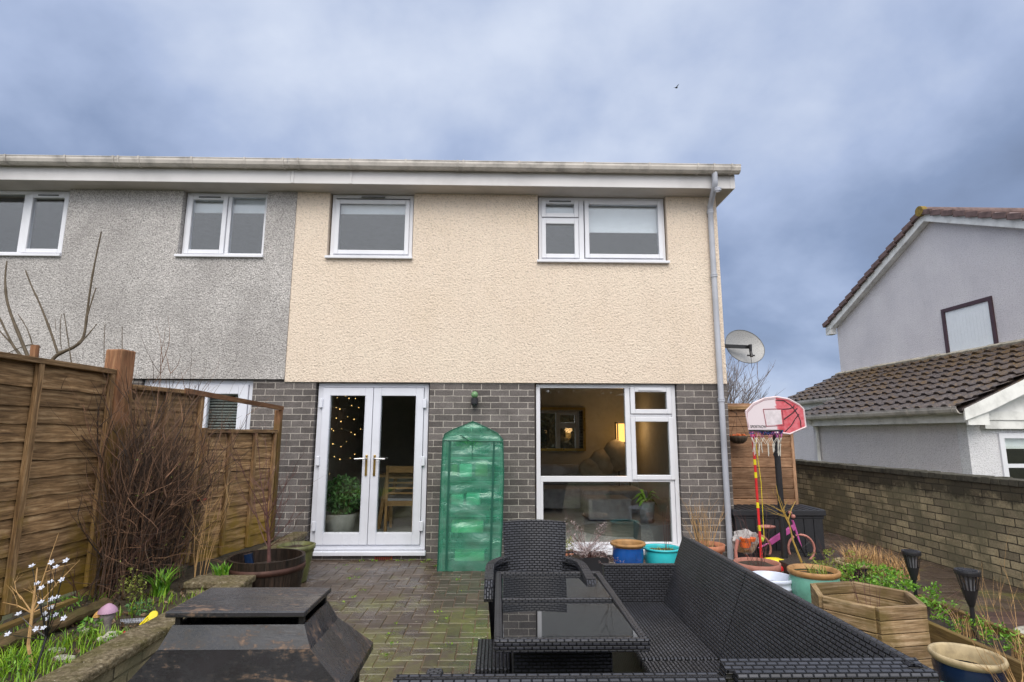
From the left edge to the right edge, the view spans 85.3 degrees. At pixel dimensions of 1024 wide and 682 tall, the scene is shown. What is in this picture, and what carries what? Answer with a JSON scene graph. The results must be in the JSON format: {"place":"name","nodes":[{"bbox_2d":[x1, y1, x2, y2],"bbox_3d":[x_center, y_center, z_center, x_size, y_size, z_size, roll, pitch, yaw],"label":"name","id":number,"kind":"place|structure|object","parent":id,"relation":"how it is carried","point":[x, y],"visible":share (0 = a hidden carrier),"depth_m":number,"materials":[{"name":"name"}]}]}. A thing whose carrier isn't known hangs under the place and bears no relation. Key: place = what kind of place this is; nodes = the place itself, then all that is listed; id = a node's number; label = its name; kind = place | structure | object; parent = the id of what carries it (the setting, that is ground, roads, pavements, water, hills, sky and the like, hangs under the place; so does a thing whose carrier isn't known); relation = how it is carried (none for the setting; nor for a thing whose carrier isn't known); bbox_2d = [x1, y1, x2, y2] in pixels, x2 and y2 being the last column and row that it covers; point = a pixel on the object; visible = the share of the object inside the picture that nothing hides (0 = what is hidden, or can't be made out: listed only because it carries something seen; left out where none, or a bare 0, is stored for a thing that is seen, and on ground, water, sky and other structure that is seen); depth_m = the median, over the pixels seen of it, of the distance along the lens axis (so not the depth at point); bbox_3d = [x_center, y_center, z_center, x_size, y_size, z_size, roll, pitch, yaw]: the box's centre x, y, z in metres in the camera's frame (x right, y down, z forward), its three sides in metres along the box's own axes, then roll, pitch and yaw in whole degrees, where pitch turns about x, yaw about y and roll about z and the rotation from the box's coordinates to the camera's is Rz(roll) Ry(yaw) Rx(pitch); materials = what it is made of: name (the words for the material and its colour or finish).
{"place":"outdoors","nodes":[
{"label":"outdoors","id":0,"kind":"place"},
{"bbox_2d":[0,591,75,621],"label":"ground","id":1,"kind":"structure","parent":0,"point":[8,616],"depth_m":4.84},
{"bbox_2d":[0,232,122,616],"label":"bare tree","id":2,"kind":"object","parent":1,"relation":"on","point":[56,355],"visible":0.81,"depth_m":4.79,"materials":[{"name":"plant"}]},
{"bbox_2d":[0,154,297,534],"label":"house","id":3,"kind":"structure","parent":1,"relation":"on","point":[197,252],"depth_m":6.80,"materials":[{"name":"brick"}]},
{"bbox_2d":[0,191,69,256],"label":"window","id":4,"kind":"structure","parent":3,"relation":"in","point":[29,209],"depth_m":6.97,"materials":[{"name":"white plastic"}]},
{"bbox_2d":[174,193,267,257],"bbox_3d":[-3.622,-1.453,7.022,1.080,0.873,0.205,0,-9,-1],"label":"window","id":5,"kind":"structure","parent":3,"relation":"in","point":[226,204],"depth_m":7.06,"materials":[{"name":"white plastic"}]},
{"bbox_2d":[199,384,249,428],"bbox_3d":[-3.470,1.454,6.598,0.590,1.870,0.122,0,-9,-1],"label":"window","id":6,"kind":"structure","parent":3,"relation":"in","point":[242,390],"depth_m":6.68,"materials":[{"name":"white plastic"}]},
{"bbox_2d":[274,158,740,559],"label":"house","id":7,"kind":"structure","parent":1,"relation":"on","point":[428,298],"depth_m":6.85,"materials":[{"name":"paint"}]},
{"bbox_2d":[311,388,373,544],"bbox_3d":[-1.997,1.460,6.566,0.639,1.815,0.144,0,-9,-1],"label":"door","id":8,"kind":"structure","parent":7,"relation":"in","point":[322,537],"depth_m":6.56,"materials":[{"name":"white plastic"}]},
{"bbox_2d":[325,474,360,531],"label":"house plant","id":9,"kind":"object","parent":7,"relation":"on","point":[343,519],"visible":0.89,"depth_m":6.85,"materials":[{"name":"green plant"}]},
{"bbox_2d":[325,195,413,259],"bbox_3d":[-1.782,-1.441,7.063,1.080,0.873,0.205,0,-9,-1],"label":"window","id":10,"kind":"structure","parent":7,"relation":"in","point":[342,204],"depth_m":7.10,"materials":[{"name":"white plastic"}]},
{"bbox_2d":[367,388,426,544],"bbox_3d":[-1.352,1.464,6.580,0.639,1.815,0.144,0,-9,-1],"label":"door","id":11,"kind":"structure","parent":7,"relation":"in","point":[374,537],"depth_m":6.57,"materials":[{"name":"white plastic"}]},
{"bbox_2d":[384,465,413,531],"bbox_3d":[-1.562,2.225,7.943,0.416,0.900,0.438,0,-9,-1],"label":"dining chair","id":12,"kind":"object","parent":7,"relation":"on","point":[391,501],"visible":0.79,"depth_m":7.76,"materials":[{"name":"brown wood"}]},
{"bbox_2d":[377,472,427,528],"bbox_3d":[-1.285,2.376,8.379,1.335,0.753,0.900,0,-9,-1],"label":"dining table","id":13,"kind":"object","parent":7,"relation":"on","point":[381,510],"visible":0.26,"depth_m":7.99,"materials":[{"name":"brown wood"}]},
{"bbox_2d":[540,407,585,450],"bbox_3d":[0.959,1.721,10.878,0.960,0.840,0.050,0,-9,-1],"label":"mirror","id":14,"kind":"object","parent":7,"relation":"attached to","point":[562,428],"visible":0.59,"depth_m":10.87,"materials":[{"name":"mirror"}]},
{"bbox_2d":[535,439,647,510],"bbox_3d":[1.038,2.378,10.056,2.500,1.184,1.300,0,-9,-1],"label":"sofa","id":15,"kind":"object","parent":7,"relation":"on","point":[609,459],"visible":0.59,"depth_m":10.19,"materials":[{"name":"grey fabric"}]},
{"bbox_2d":[537,197,669,263],"bbox_3d":[1.147,-1.411,7.127,1.670,0.898,0.205,0,-9,-1],"label":"window","id":16,"kind":"structure","parent":7,"relation":"in","point":[647,215],"depth_m":7.17,"materials":[{"name":"white plastic"}]},
{"bbox_2d":[578,522,633,536],"bbox_3d":[1.553,2.684,7.938,1.220,0.006,1.213,0,-9,-1],"label":"rug","id":17,"kind":"object","parent":7,"relation":"on","point":[625,529],"visible":0.65,"depth_m":7.93,"materials":[{"name":"fabric"}]},
{"bbox_2d":[583,495,631,519],"bbox_3d":[1.526,2.675,8.953,0.680,0.320,0.600,0,-9,-1],"label":"footstool","id":18,"kind":"object","parent":7,"relation":"in","point":[607,507],"visible":1,"depth_m":8.67,"materials":[{"name":"grey fabric"}]},
{"bbox_2d":[536,384,681,554],"bbox_3d":[1.140,1.496,6.626,1.760,1.970,0.180,0,-9,-1],"label":"window","id":19,"kind":"structure","parent":7,"relation":"in","point":[632,415],"depth_m":6.68,"materials":[{"name":"white plastic"}]},
{"bbox_2d":[615,422,630,485],"bbox_3d":[2.081,2.313,10.446,0.220,1.565,0.220,0,-9,-1],"label":"floor lamp","id":20,"kind":"object","parent":7,"relation":"in","point":[620,429],"visible":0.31,"depth_m":10.46,"materials":[{"name":"yellow metal"}]},
{"bbox_2d":[725,330,764,365],"bbox_3d":[3.075,0.099,7.692,0.940,0.571,0.298,0,-9,-1],"label":"satellite dish","id":21,"kind":"object","parent":7,"relation":"attached to","point":[744,346],"visible":0.99,"depth_m":7.78,"materials":[{"name":"metal"}]},
{"bbox_2d":[726,354,782,402],"bbox_3d":[11.693,3.222,31.745,6.697,7.072,5.332,0,-9,-1],"label":"bare tree","id":22,"kind":"object","parent":1,"relation":"on","point":[743,398],"visible":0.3,"depth_m":31.57,"materials":[{"name":"brown plant"}]},
{"bbox_2d":[795,459,1023,589],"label":"garden wall","id":23,"kind":"structure","parent":1,"relation":"on","point":[950,519],"depth_m":6.37,"materials":[{"name":"brick"}]},
{"bbox_2d":[0,536,282,681],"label":"flower bed soil","id":24,"kind":"structure","parent":0,"point":[189,575],"depth_m":3.70,"materials":[{"name":"soil"}]},
{"bbox_2d":[5,558,68,678],"bbox_3d":[-2.342,1.345,2.734,0.328,0.545,0.130,0,-9,-1],"label":"flower","id":25,"kind":"object","parent":24,"relation":"on","point":[47,630],"visible":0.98,"depth_m":2.73,"materials":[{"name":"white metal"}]},
{"bbox_2d":[2,533,78,666],"bbox_3d":[-2.500,1.334,2.895,0.386,0.623,0.135,0,-9,2],"label":"bare sapling","id":26,"kind":"object","parent":24,"relation":"on","point":[31,611],"visible":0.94,"depth_m":2.88,"materials":[{"name":"plant"}]},
{"bbox_2d":[0,597,113,655],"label":"log","id":27,"kind":"object","parent":24,"relation":"on","point":[78,616],"visible":0.72,"depth_m":3.22,"materials":[{"name":"wood"}]},
{"bbox_2d":[72,615,103,636],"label":"leafy plant","id":28,"kind":"object","parent":24,"relation":"on","point":[81,625],"visible":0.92,"depth_m":3.18,"materials":[{"name":"green plant"}]},
{"bbox_2d":[0,586,202,681],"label":"grass","id":29,"kind":"structure","parent":24,"relation":"on","point":[36,652],"depth_m":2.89,"materials":[{"name":"plant"}]},
{"bbox_2d":[0,598,78,631],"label":"board","id":30,"kind":"object","parent":29,"relation":"on","point":[19,621],"visible":0.78,"depth_m":3.16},
{"bbox_2d":[93,603,117,632],"bbox_3d":[-2.404,1.631,3.282,0.131,0.157,0.106,0,-9,-1],"label":"mushroom ornament","id":31,"kind":"object","parent":24,"relation":"on","point":[106,612],"visible":0.9,"depth_m":3.26,"materials":[{"name":"pink ceramic"}]},
{"bbox_2d":[76,349,135,595],"bbox_3d":[-3.058,1.000,4.196,0.141,1.880,0.141,-1,-10,7],"label":"fence post","id":32,"kind":"object","parent":24,"relation":"on","point":[113,357],"visible":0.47,"depth_m":4.24,"materials":[{"name":"wood"}]},
{"bbox_2d":[0,351,116,616],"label":"wooden fence","id":33,"kind":"object","parent":32,"relation":"attached to","point":[43,462],"visible":0.9,"depth_m":3.67,"materials":[{"name":"wood"}]},
{"bbox_2d":[47,488,171,599],"bbox_3d":[-2.946,1.389,3.898,1.088,0.838,0.546,0,-9,-1],"label":"bramble","id":34,"kind":"object","parent":24,"relation":"on","point":[73,585],"visible":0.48,"depth_m":3.93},
{"bbox_2d":[118,567,144,604],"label":"leafy plant","id":35,"kind":"object","parent":24,"relation":"on","point":[129,592],"visible":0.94,"depth_m":3.80,"materials":[{"name":"green plant"}]},
{"bbox_2d":[24,319,267,606],"bbox_3d":[-2.811,1.000,4.517,1.430,2.338,2.117,0,-9,-1],"label":"bush","id":36,"kind":"object","parent":24,"relation":"on","point":[138,498],"visible":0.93,"depth_m":4.17,"materials":[{"name":"brown plant"}]},
{"bbox_2d":[113,384,204,572],"bbox_3d":[-2.947,1.152,4.632,0.072,1.517,0.819,-2,-10,11],"label":"wooden fence","id":37,"kind":"object","parent":24,"relation":"on","point":[140,389],"visible":0.23,"depth_m":4.80,"materials":[{"name":"wood"}]},
{"bbox_2d":[139,562,186,596],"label":"daffodil leaves","id":38,"kind":"object","parent":24,"relation":"on","point":[160,584],"visible":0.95,"depth_m":4.00,"materials":[{"name":"green plant"}]},
{"bbox_2d":[183,428,207,565],"bbox_3d":[-2.860,1.392,5.029,0.080,1.200,0.080,0,-9,-1],"label":"fence post","id":39,"kind":"object","parent":24,"relation":"on","point":[193,559],"visible":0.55,"depth_m":5.00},
{"bbox_2d":[185,457,233,576],"bbox_3d":[-2.428,1.410,4.432,0.360,0.953,0.349,5,-10,-25],"label":"rose bush","id":40,"kind":"object","parent":24,"relation":"on","point":[195,564],"visible":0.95,"depth_m":4.41,"materials":[{"name":"plant"}]},
{"bbox_2d":[197,429,277,562],"bbox_3d":[-2.752,1.492,5.569,0.072,1.200,1.106,-2,-10,11],"label":"wooden fence","id":41,"kind":"object","parent":24,"relation":"on","point":[240,525],"visible":0.71,"depth_m":5.61,"materials":[{"name":"wood"}]},
{"bbox_2d":[270,410,282,541],"bbox_3d":[-2.643,1.484,6.184,0.070,1.420,0.070,0,-9,-1],"label":"fence post","id":42,"kind":"object","parent":24,"relation":"on","point":[278,415],"visible":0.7,"depth_m":6.19,"materials":[{"name":"wood"}]},
{"bbox_2d":[184,388,283,409],"bbox_3d":[-2.740,0.601,5.606,0.030,0.135,1.480,-2,-10,10],"label":"fence rail","id":43,"kind":"object","parent":42,"relation":"on","point":[240,400],"visible":1,"depth_m":5.50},
{"bbox_2d":[301,559,644,681],"bbox_3d":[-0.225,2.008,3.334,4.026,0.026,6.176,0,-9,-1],"label":"patio","id":44,"kind":"structure","parent":0,"point":[344,587],"depth_m":4.57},
{"bbox_2d":[33,583,243,681],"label":"retaining wall","id":45,"kind":"structure","parent":44,"relation":"on","point":[125,656],"depth_m":2.80,"materials":[{"name":"stone"}]},
{"bbox_2d":[183,575,255,592],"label":"retaining wall","id":46,"kind":"structure","parent":44,"relation":"on","point":[197,583],"depth_m":4.09,"materials":[{"name":"stone"}]},
{"bbox_2d":[128,587,372,681],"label":"fire pit","id":47,"kind":"object","parent":44,"relation":"on","point":[278,634],"visible":1,"depth_m":1.75,"materials":[{"name":"black metal"}]},
{"bbox_2d":[206,532,307,574],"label":"retaining wall","id":48,"kind":"structure","parent":44,"relation":"on","point":[296,537],"depth_m":5.94,"materials":[{"name":"brick"}]},
{"bbox_2d":[225,548,305,586],"bbox_3d":[-2.033,1.989,4.583,0.612,0.420,0.612,0,-9,-1],"label":"half barrel planter","id":49,"kind":"object","parent":44,"relation":"on","point":[284,567],"visible":0.56,"depth_m":4.44,"materials":[{"name":"wood"}]},
{"bbox_2d":[218,420,319,562],"bbox_3d":[-2.101,1.273,4.696,1.016,1.232,1.016,0,-9,-1],"label":"acer sapling","id":50,"kind":"object","parent":49,"relation":"on","point":[267,531],"visible":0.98,"depth_m":4.65,"materials":[{"name":"plant"}]},
{"bbox_2d":[277,541,315,582],"bbox_3d":[-2.113,2.164,5.424,0.360,0.350,0.360,0,-9,-1],"label":"plant pot","id":51,"kind":"object","parent":44,"relation":"on","point":[307,547],"visible":0.42,"depth_m":5.40,"materials":[{"name":"green ceramic"}]},
{"bbox_2d":[437,421,503,571],"bbox_3d":[-0.438,1.679,6.168,0.705,1.561,0.502,0,-9,-1],"label":"mini greenhouse","id":52,"kind":"object","parent":44,"relation":"on","point":[445,471],"visible":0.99,"depth_m":6.02,"materials":[{"name":"plastic"}]},
{"bbox_2d":[451,519,483,532],"bbox_3d":[-0.483,2.011,6.040,0.342,0.121,0.150,0,-9,-1],"label":"seed tray","id":53,"kind":"object","parent":52,"relation":"in","point":[466,525],"visible":1,"depth_m":5.97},
{"bbox_2d":[454,549,484,560],"bbox_3d":[-0.456,2.305,5.992,0.316,0.102,0.150,0,-9,-1],"label":"seed tray","id":54,"kind":"object","parent":52,"relation":"in","point":[469,554],"visible":0.94,"depth_m":5.92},
{"bbox_2d":[466,492,479,504],"bbox_3d":[-0.423,1.727,6.089,0.148,0.123,0.150,0,-9,-1],"label":"seed tray","id":55,"kind":"object","parent":52,"relation":"in","point":[472,498],"visible":1,"depth_m":6.02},
{"bbox_2d":[475,462,487,475],"bbox_3d":[-0.337,1.415,6.143,0.132,0.148,0.150,0,-9,-1],"label":"plant pot","id":56,"kind":"object","parent":52,"relation":"in","point":[481,468],"visible":1,"depth_m":6.07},
{"bbox_2d":[475,639,510,673],"bbox_3d":[-0.087,1.647,2.556,0.155,0.400,0.360,0,-9,-1],"label":"stool","id":57,"kind":"object","parent":44,"relation":"on","point":[489,660],"visible":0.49,"depth_m":2.50,"materials":[{"name":"wicker"}]},
{"bbox_2d":[484,519,595,638],"bbox_3d":[0.140,1.498,3.058,0.578,0.900,0.650,0,-9,-1],"label":"chair","id":58,"kind":"object","parent":44,"relation":"on","point":[534,544],"visible":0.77,"depth_m":3.32,"materials":[{"name":"wicker"}]},
{"bbox_2d":[393,668,725,681],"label":"sofa","id":59,"kind":"object","parent":44,"relation":"on","point":[434,675],"visible":1,"depth_m":1.52,"materials":[{"name":"wicker"}]},
{"bbox_2d":[494,571,649,672],"bbox_3d":[0.211,1.526,2.529,0.582,0.670,1.052,0,-9,-1],"label":"glass table","id":60,"kind":"object","parent":44,"relation":"on","point":[564,622],"visible":0.98,"depth_m":2.26,"materials":[{"name":"wicker"}]},
{"bbox_2d":[610,539,645,562],"bbox_3d":[1.165,2.197,5.570,0.354,0.350,0.354,0,-9,-1],"label":"plant pot","id":61,"kind":"object","parent":44,"relation":"on","point":[628,550],"visible":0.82,"depth_m":5.47,"materials":[{"name":"ceramic"}]},
{"bbox_2d":[643,543,678,562],"bbox_3d":[1.540,2.253,5.691,0.386,0.280,0.386,0,-9,-1],"label":"plant pot","id":62,"kind":"object","parent":44,"relation":"on","point":[651,555],"visible":0.65,"depth_m":5.57,"materials":[{"name":"teal ceramic"}]},
{"bbox_2d":[602,536,757,672],"bbox_3d":[0.867,1.513,2.978,0.590,0.746,0.916,0,-9,-1],"label":"sofa","id":63,"kind":"object","parent":44,"relation":"on","point":[682,607],"visible":0.62,"depth_m":2.97,"materials":[{"name":"wicker"}]},
{"bbox_2d":[642,571,939,681],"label":"sofa","id":64,"kind":"object","parent":44,"relation":"on","point":[777,633],"visible":1,"depth_m":1.94,"materials":[{"name":"wicker"}]},
{"bbox_2d":[0,0,1023,402],"label":"sky","id":65,"kind":"structure","parent":0,"point":[841,119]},
{"bbox_2d":[633,520,670,540],"bbox_3d":[1.978,2.443,7.127,0.750,0.220,0.400,0,-9,-1],"label":"cabinet","id":66,"kind":"object","parent":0,"point":[653,531],"visible":0.43,"depth_m":6.94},
{"bbox_2d":[632,489,657,523],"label":"house plant","id":67,"kind":"object","parent":66,"relation":"on","point":[646,506],"visible":1,"depth_m":7.10,"materials":[{"name":"green plant"}]},
{"bbox_2d":[728,403,798,504],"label":"fence","id":68,"kind":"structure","parent":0,"point":[742,465],"depth_m":7.53,"materials":[{"name":"wood"}]},
{"bbox_2d":[758,551,1023,660],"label":"border soil","id":69,"kind":"structure","parent":0,"point":[793,558],"depth_m":4.02,"materials":[{"name":"soil"}]},
{"bbox_2d":[796,521,892,585],"bbox_3d":[3.011,1.868,4.935,0.752,0.601,0.601,0,-9,-1],"label":"dead plant","id":70,"kind":"object","parent":69,"relation":"on","point":[854,557],"visible":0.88,"depth_m":4.92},
{"bbox_2d":[807,548,881,580],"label":"leafy shrub","id":71,"kind":"object","parent":69,"relation":"on","point":[825,551],"visible":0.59,"depth_m":5.13,"materials":[{"name":"green plant"}]},
{"bbox_2d":[830,541,925,581],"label":"dry grass","id":72,"kind":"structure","parent":69,"relation":"on","point":[875,556],"depth_m":5.26,"materials":[{"name":"plant"}]},
{"bbox_2d":[835,560,941,605],"bbox_3d":[3.102,2.015,4.638,0.518,0.261,0.775,0,-9,-1],"label":"leafy shrub","id":73,"kind":"object","parent":69,"relation":"on","point":[889,577],"visible":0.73,"depth_m":4.56,"materials":[{"name":"green plant"}]},
{"bbox_2d":[915,595,957,616],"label":"creeping plant","id":74,"kind":"object","parent":69,"relation":"on","point":[922,598],"visible":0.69,"depth_m":4.17,"materials":[{"name":"green plant"}]},
{"bbox_2d":[930,611,1022,651],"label":"flower clump","id":75,"kind":"object","parent":69,"relation":"on","point":[1006,636],"visible":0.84,"depth_m":3.65,"materials":[{"name":"green plant"}]},
{"bbox_2d":[946,609,1023,660],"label":"dry grass","id":76,"kind":"structure","parent":69,"relation":"on","point":[1012,652],"depth_m":3.65,"materials":[{"name":"plant"}]},
{"bbox_2d":[961,530,1023,637],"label":"dead plant","id":77,"kind":"object","parent":69,"relation":"on","point":[999,598],"visible":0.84,"depth_m":3.78,"materials":[{"name":"plant"}]},
{"bbox_2d":[788,206,1023,478],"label":"house","id":78,"kind":"structure","parent":0,"point":[926,318],"depth_m":12.12,"materials":[{"name":"paint"}]},
{"bbox_2d":[941,296,998,352],"bbox_3d":[10.109,-0.261,12.351,0.088,1.190,1.440,0,-9,-1],"label":"window","id":79,"kind":"structure","parent":78,"relation":"in","point":[972,324],"depth_m":12.31,"materials":[{"name":"white glass"}]},
{"bbox_2d":[997,433,1023,476],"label":"window","id":80,"kind":"structure","parent":78,"relation":"in","point":[1006,440],"depth_m":9.06,"materials":[{"name":"white plastic"}]},
{"bbox_2d":[815,530,1023,611],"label":"side path","id":81,"kind":"structure","parent":0,"point":[944,577],"depth_m":5.35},
{"bbox_2d":[745,396,807,557],"bbox_3d":[2.936,1.522,6.053,0.795,1.849,0.625,0,-9,-1],"label":"basketball hoop","id":82,"kind":"object","parent":81,"relation":"on","point":[775,417],"visible":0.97,"depth_m":6.20,"materials":[{"name":"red plastic"}]},
{"bbox_2d":[968,612,1023,629],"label":"decking","id":83,"kind":"object","parent":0,"point":[1019,618],"visible":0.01,"depth_m":4.36,"materials":[{"name":"wood"}]},
{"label":"gravel bed","id":84,"kind":"structure","parent":0,"visible":0},
{"bbox_2d":[699,541,724,553],"bbox_3d":[2.024,2.256,5.759,0.360,0.300,0.360,0,-9,-1],"label":"plant pot","id":85,"kind":"object","parent":84,"relation":"on","point":[720,549],"visible":0.27,"depth_m":5.68,"materials":[{"name":"ceramic"}]},
{"bbox_2d":[675,488,727,546],"bbox_3d":[1.972,1.834,5.791,0.440,0.644,0.587,-9,-13,43],"label":"willow","id":86,"kind":"object","parent":85,"relation":"on","point":[702,537],"visible":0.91,"depth_m":5.79,"materials":[{"name":"plant"}]},
{"bbox_2d":[733,557,780,571],"bbox_3d":[2.225,2.146,5.033,0.400,0.280,0.400,0,-9,-1],"label":"plant pot","id":87,"kind":"object","parent":84,"relation":"on","point":[772,565],"visible":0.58,"depth_m":5.06,"materials":[{"name":"pink ceramic"}]},
{"bbox_2d":[730,487,775,565],"bbox_3d":[2.217,1.669,5.069,0.453,0.735,0.433,-5,-11,27],"label":"twiggy plant","id":88,"kind":"object","parent":87,"relation":"on","point":[758,563],"visible":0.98,"depth_m":5.05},
{"bbox_2d":[731,504,826,559],"bbox_3d":[3.099,2.281,6.681,1.090,0.558,0.545,0,-9,-1],"label":"storage box","id":89,"kind":"object","parent":84,"relation":"on","point":[808,520],"visible":0.56,"depth_m":6.45,"materials":[{"name":"plastic"}]},
{"bbox_2d":[787,563,841,602],"bbox_3d":[2.365,1.976,4.334,0.380,0.385,0.380,0,-9,-1],"label":"plant pot","id":90,"kind":"object","parent":84,"relation":"on","point":[800,577],"visible":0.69,"depth_m":4.26,"materials":[{"name":"green ceramic"}]},
{"bbox_2d":[757,486,802,562],"bbox_3d":[2.117,1.453,4.416,0.367,0.597,0.141,0,-9,-1],"label":"yellow stemmed shrub","id":91,"kind":"object","parent":90,"relation":"in","point":[788,522],"visible":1,"depth_m":4.45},
{"bbox_2d":[834,557,872,580],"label":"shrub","id":92,"kind":"object","parent":84,"relation":"on","point":[865,569],"visible":0.23,"depth_m":5.17,"materials":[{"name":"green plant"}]},
{"bbox_2d":[810,581,932,668],"bbox_3d":[2.056,1.768,3.318,0.940,0.428,0.643,8,-12,-40],"label":"wooden planter","id":93,"kind":"object","parent":84,"relation":"on","point":[897,619],"visible":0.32,"depth_m":3.22,"materials":[{"name":"wood"}]},
{"bbox_2d":[901,549,921,595],"bbox_3d":[3.222,1.939,4.452,0.136,0.502,0.136,0,-9,-1],"label":"solar torch","id":94,"kind":"object","parent":84,"relation":"on","point":[911,557],"visible":0.94,"depth_m":4.45,"materials":[{"name":"black plastic"}]},
{"bbox_2d":[953,567,980,636],"bbox_3d":[3.088,1.809,3.733,0.148,0.522,0.148,0,-9,-1],"label":"solar torch","id":95,"kind":"object","parent":84,"relation":"on","point":[969,577],"visible":0.98,"depth_m":3.73,"materials":[{"name":"black plastic"}]},
{"bbox_2d":[918,594,1023,643],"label":"sleeper","id":96,"kind":"object","parent":84,"relation":"on","point":[960,613],"visible":0.2,"depth_m":3.86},
{"bbox_2d":[928,620,1023,681],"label":"sleeper","id":97,"kind":"object","parent":84,"relation":"on","point":[938,633],"depth_m":3.52,"materials":[{"name":"wood"}]},
{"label":"gravel","id":98,"kind":"object","parent":84,"relation":"on","visible":0},
{"bbox_2d":[751,432,783,571],"bbox_3d":[2.689,1.671,6.106,0.580,1.571,0.404,0,-9,-1],"label":"swingball set","id":99,"kind":"object","parent":98,"relation":"on","point":[757,504],"visible":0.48,"depth_m":6.08,"materials":[{"name":"red plastic"}]},
{"bbox_2d":[731,529,758,553],"bbox_3d":[2.571,2.209,6.134,0.321,0.277,0.197,0,-9,-1],"label":"plastic bag","id":100,"kind":"object","parent":99,"relation":"on","point":[740,534],"visible":0.73,"depth_m":6.09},
{"bbox_2d":[753,571,791,592],"bbox_3d":[2.084,2.039,4.458,0.350,0.300,0.350,0,-9,-1],"label":"bucket","id":101,"kind":"object","parent":98,"relation":"on","point":[780,579],"visible":0.28,"depth_m":4.58,"materials":[{"name":"white plastic"}]},
{"bbox_2d":[745,511,815,559],"bbox_3d":[3.011,2.208,6.218,0.795,0.551,0.292,3,-10,-15],"label":"childs bike","id":102,"kind":"object","parent":98,"relation":"on","point":[773,539],"visible":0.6,"depth_m":6.24,"materials":[{"name":"pink metal"}]},
{"bbox_2d":[927,642,1008,681],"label":"plant pot","id":103,"kind":"object","parent":98,"relation":"on","point":[951,661],"visible":0.97,"depth_m":2.61,"materials":[{"name":"blue ceramic"}]},
{"bbox_2d":[962,603,1023,681],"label":"dead plant","id":104,"kind":"object","parent":103,"relation":"in","point":[999,658],"visible":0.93,"depth_m":2.52,"materials":[{"name":"plant"}]},
{"bbox_3d":[0.867,2.340,5.522,0.430,0.050,0.500,0,-9,-1],"label":"paving slab","id":105,"kind":"object","parent":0,"visible":0},
{"bbox_2d":[567,551,608,574],"bbox_3d":[0.766,2.270,5.614,0.380,0.222,0.300,0,-9,-1],"label":"plant trough","id":106,"kind":"object","parent":105,"relation":"on","point":[593,564],"visible":0.4,"depth_m":5.48,"materials":[{"name":"black plastic"}]},
{"bbox_2d":[564,505,623,562],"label":"silvery shrub","id":107,"kind":"object","parent":106,"relation":"in","point":[585,550],"visible":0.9,"depth_m":5.62,"materials":[{"name":"grey plant"}]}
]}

